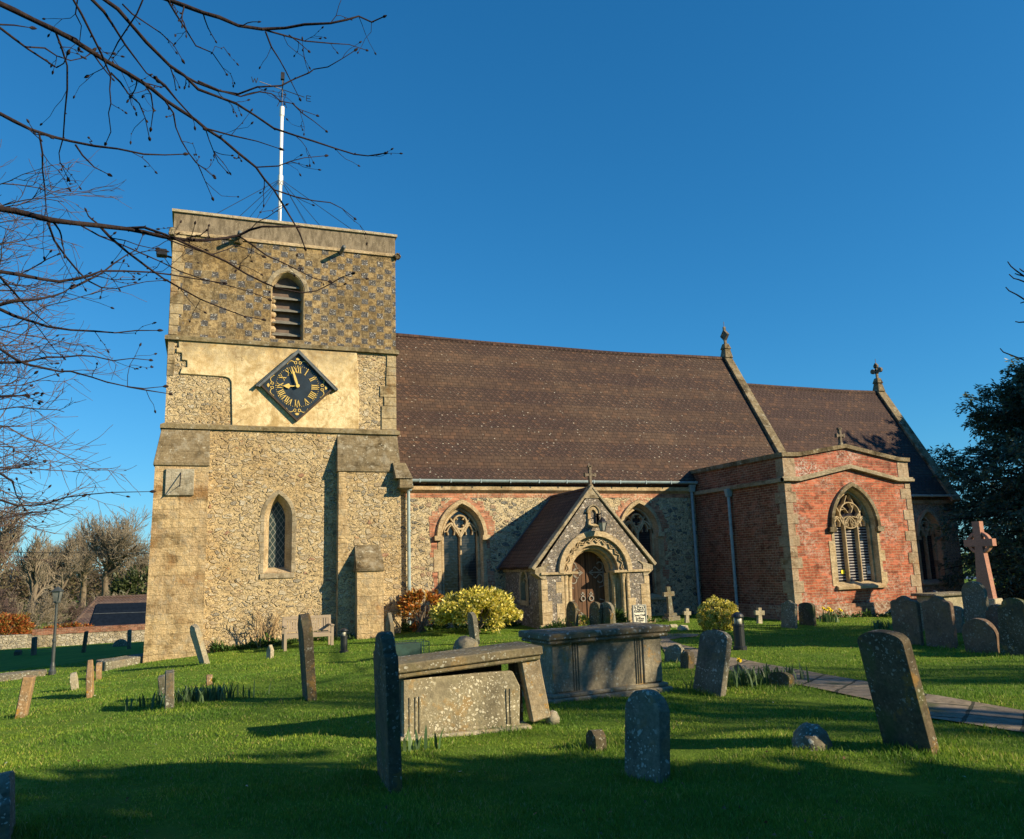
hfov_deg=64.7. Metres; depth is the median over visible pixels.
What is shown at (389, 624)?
headstone
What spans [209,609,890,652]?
ground cover
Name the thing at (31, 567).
bare tree
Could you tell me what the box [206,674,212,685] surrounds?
footstone
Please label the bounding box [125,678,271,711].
daffodil clump
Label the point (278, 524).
lancet window
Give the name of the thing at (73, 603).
bare bush
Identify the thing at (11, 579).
distant wood
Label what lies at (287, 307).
belfry window
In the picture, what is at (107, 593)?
bare bush
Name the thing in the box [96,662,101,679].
headstone
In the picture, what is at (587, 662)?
chest tomb
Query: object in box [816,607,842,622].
daffodil clump
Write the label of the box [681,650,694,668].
footstone
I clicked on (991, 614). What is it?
headstone
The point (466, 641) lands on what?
grave boulder
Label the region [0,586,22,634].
bare bush
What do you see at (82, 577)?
bare tree
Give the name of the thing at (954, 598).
chest tomb
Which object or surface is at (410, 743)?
daffodil clump
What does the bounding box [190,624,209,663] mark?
headstone
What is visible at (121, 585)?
evergreen bush
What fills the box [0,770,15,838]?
headstone
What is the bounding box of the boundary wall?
[0,624,144,649]
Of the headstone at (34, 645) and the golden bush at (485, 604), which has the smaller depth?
the golden bush at (485, 604)
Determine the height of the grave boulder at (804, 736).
0.308 m
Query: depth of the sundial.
20.92 m
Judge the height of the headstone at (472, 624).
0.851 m
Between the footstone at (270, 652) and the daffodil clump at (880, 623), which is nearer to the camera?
the footstone at (270, 652)
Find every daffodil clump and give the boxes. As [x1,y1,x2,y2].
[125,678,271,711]
[403,726,443,751]
[681,657,808,693]
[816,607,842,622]
[871,620,892,628]
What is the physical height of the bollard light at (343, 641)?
0.587 m
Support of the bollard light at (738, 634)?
on the ground at (42, 657)
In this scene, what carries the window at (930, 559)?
in the church
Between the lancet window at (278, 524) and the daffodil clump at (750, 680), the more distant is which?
the lancet window at (278, 524)
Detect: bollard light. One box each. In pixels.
[339,628,347,652]
[731,612,746,649]
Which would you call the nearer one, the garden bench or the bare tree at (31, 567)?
the garden bench
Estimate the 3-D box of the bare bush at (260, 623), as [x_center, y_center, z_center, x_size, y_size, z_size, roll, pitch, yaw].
[-6.640,5.325,21.331,1.276,1.319,1.100,2,-11,-21]
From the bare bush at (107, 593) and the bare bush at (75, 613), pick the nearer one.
the bare bush at (75, 613)
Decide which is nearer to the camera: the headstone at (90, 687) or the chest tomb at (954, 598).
the headstone at (90, 687)
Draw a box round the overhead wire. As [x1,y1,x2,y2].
[6,552,148,553]
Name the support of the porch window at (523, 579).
in the church
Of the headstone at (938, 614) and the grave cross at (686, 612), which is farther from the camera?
the grave cross at (686, 612)
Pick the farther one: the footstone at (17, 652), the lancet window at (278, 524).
the footstone at (17, 652)
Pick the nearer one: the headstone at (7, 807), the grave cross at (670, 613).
the headstone at (7, 807)
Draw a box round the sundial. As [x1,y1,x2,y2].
[165,469,194,495]
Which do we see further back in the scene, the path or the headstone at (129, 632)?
the headstone at (129, 632)
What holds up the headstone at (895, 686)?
on the ground at (42, 657)
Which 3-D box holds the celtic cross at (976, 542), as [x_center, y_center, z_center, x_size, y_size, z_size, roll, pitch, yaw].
[13.090,4.210,22.443,0.928,2.743,1.160,6,-13,-36]
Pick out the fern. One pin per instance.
(619, 617)
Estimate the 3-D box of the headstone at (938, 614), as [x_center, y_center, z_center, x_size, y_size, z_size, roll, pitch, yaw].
[7.713,3.705,14.587,0.116,1.030,0.593,3,-11,-26]
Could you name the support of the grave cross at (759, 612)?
on the ground at (42, 657)
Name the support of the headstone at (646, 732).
on the ground at (42, 657)
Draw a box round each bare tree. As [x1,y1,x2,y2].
[0,500,32,634]
[9,530,61,616]
[15,529,85,623]
[38,537,64,620]
[57,515,123,616]
[74,504,150,595]
[118,551,148,591]
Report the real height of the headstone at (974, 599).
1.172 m
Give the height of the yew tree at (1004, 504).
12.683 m
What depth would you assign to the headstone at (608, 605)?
20.47 m
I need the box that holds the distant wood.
[0,547,147,610]
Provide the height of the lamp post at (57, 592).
2.151 m
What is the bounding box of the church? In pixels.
[143,208,964,662]
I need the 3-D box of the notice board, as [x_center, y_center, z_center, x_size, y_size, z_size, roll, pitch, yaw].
[3.250,5.021,20.605,0.415,0.586,0.065,2,-11,-21]
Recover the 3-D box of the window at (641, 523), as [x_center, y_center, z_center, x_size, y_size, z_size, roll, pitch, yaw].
[4.164,4.250,26.452,1.760,3.250,0.400,2,-11,-21]
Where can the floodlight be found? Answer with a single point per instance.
(161, 254)
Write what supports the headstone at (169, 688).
on the ground at (42, 657)
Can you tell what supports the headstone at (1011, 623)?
on the ground at (42, 657)
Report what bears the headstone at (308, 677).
on the ground at (42, 657)
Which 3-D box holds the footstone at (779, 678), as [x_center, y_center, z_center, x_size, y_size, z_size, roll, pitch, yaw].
[3.517,3.448,10.542,0.151,0.317,0.304,6,-13,-38]
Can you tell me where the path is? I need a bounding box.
[660,633,1023,731]
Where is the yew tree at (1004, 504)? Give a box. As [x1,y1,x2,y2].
[925,355,1023,600]
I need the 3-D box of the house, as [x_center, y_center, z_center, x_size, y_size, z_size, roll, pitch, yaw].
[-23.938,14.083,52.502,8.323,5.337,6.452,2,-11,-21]
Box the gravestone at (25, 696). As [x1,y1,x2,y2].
[14,675,35,718]
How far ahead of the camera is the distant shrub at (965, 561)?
92.39 m
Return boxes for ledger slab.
[0,668,46,681]
[95,653,143,670]
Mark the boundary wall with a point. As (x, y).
(68, 636)
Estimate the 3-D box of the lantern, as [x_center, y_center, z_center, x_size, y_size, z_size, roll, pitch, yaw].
[2.481,2.870,22.625,0.310,0.532,0.474,2,-11,-21]
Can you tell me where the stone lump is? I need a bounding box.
[677,626,688,629]
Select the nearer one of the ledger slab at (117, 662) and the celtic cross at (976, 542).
the ledger slab at (117, 662)
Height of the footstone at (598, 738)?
0.324 m
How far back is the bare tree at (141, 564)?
89.73 m
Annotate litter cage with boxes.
[394,639,429,655]
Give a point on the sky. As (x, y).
(836, 185)
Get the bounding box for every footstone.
[13,649,21,655]
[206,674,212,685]
[266,645,273,658]
[586,728,608,752]
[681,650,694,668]
[735,665,750,676]
[769,671,793,687]
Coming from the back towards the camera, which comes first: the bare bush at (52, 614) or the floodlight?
the bare bush at (52, 614)
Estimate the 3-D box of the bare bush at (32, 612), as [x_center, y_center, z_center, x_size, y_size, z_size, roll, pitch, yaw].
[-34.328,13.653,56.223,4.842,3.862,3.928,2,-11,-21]
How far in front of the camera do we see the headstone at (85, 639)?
30.22 m
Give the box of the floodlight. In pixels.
[156,248,171,264]
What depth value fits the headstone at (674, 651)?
13.71 m
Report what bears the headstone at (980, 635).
on the ground at (42, 657)
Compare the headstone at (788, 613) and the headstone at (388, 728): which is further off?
the headstone at (788, 613)
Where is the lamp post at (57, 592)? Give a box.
[48,586,63,674]
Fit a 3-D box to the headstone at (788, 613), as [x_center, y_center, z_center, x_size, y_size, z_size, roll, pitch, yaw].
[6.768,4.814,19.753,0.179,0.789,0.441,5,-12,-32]
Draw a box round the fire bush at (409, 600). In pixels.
[396,588,443,632]
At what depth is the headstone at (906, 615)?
15.08 m
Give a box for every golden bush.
[428,585,522,633]
[571,613,589,625]
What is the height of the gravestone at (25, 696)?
0.704 m
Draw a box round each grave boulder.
[453,635,478,648]
[788,724,833,751]
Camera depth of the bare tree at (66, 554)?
79.75 m
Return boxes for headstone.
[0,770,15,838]
[31,636,37,655]
[70,672,78,690]
[81,631,88,652]
[86,660,94,697]
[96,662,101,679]
[112,639,126,646]
[127,629,131,648]
[157,673,164,694]
[165,670,173,709]
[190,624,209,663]
[298,613,316,700]
[374,631,402,793]
[385,612,393,634]
[467,612,479,643]
[566,602,578,626]
[589,602,601,624]
[601,602,615,623]
[602,607,613,623]
[624,690,668,783]
[664,644,684,662]
[694,629,731,696]
[781,600,796,628]
[798,602,815,625]
[856,629,939,754]
[890,596,923,645]
[920,603,923,630]
[921,596,958,647]
[953,606,964,633]
[961,581,988,622]
[963,618,999,653]
[985,605,998,631]
[997,598,1023,655]
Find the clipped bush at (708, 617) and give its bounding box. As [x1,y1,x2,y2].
[695,595,739,630]
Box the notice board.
[632,604,646,622]
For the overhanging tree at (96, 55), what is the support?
on the ground at (42, 657)
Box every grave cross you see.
[662,586,679,620]
[683,608,690,622]
[754,608,764,623]
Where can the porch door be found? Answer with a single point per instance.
(587, 585)
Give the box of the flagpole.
[216,72,350,228]
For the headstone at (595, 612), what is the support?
on the ground at (42, 657)
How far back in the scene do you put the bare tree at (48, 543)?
86.83 m
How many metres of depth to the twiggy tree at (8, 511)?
9.74 m
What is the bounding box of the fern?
[615,607,627,622]
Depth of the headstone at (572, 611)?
20.91 m
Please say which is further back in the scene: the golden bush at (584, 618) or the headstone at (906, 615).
the golden bush at (584, 618)
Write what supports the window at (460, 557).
in the church
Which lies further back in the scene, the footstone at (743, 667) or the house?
the house
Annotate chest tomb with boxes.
[398,641,559,740]
[518,622,673,703]
[911,591,962,608]
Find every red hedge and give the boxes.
[0,611,36,634]
[38,622,93,628]
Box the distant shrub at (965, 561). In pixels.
[961,552,989,572]
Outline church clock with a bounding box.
[255,349,337,421]
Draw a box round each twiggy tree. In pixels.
[0,139,145,579]
[1000,262,1023,360]
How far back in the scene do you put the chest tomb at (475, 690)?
8.27 m
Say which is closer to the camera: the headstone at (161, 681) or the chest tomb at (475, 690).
the chest tomb at (475, 690)
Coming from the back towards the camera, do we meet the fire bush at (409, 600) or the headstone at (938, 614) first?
the fire bush at (409, 600)
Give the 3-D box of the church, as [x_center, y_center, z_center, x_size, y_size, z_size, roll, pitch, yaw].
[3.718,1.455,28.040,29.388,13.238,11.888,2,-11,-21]
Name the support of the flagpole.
on the church
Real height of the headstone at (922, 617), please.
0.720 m
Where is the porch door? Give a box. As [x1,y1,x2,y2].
[572,551,605,624]
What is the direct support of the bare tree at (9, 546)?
on the ground at (42, 657)
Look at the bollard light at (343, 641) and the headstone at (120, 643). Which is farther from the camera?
the headstone at (120, 643)
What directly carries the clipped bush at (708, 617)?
on the ground at (42, 657)
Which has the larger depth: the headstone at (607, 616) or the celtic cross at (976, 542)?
the celtic cross at (976, 542)
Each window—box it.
[258,490,296,578]
[266,267,308,339]
[434,499,490,598]
[519,572,528,605]
[620,499,666,599]
[828,482,887,589]
[915,508,949,584]
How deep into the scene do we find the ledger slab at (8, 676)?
19.20 m
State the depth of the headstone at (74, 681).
15.20 m
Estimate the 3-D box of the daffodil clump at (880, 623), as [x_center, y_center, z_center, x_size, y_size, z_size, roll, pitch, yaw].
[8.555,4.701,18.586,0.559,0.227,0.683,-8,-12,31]
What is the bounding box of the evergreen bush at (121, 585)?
[105,565,147,595]
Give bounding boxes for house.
[73,594,146,625]
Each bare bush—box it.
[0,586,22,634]
[0,589,54,634]
[24,587,74,628]
[45,596,92,625]
[59,592,103,620]
[104,590,128,595]
[236,606,284,647]
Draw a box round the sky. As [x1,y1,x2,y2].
[0,0,1023,578]
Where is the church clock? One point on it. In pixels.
(297, 385)
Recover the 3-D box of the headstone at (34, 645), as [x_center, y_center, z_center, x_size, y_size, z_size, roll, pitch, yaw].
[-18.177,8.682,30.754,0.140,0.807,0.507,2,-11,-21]
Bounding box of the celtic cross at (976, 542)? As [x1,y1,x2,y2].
[963,521,1002,605]
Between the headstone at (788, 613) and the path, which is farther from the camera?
the headstone at (788, 613)
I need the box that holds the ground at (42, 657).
[0,555,1023,838]
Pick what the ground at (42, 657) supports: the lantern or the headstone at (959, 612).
the headstone at (959, 612)
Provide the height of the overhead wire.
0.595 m
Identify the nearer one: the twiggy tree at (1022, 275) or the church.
the twiggy tree at (1022, 275)
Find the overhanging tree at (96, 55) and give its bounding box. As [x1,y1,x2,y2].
[0,0,402,522]
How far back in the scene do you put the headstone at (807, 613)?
20.12 m
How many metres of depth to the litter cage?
16.00 m
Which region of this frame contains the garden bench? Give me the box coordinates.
[282,615,333,650]
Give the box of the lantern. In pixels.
[595,512,606,531]
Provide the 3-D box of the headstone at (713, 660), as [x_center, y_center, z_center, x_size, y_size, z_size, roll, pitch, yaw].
[2.568,3.166,10.367,0.297,0.912,0.526,4,-12,-28]
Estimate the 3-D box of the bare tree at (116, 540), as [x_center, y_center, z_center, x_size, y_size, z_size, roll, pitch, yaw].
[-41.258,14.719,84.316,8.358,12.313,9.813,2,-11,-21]
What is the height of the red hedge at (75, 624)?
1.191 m
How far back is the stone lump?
19.85 m
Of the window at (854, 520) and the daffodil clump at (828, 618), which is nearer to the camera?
the daffodil clump at (828, 618)

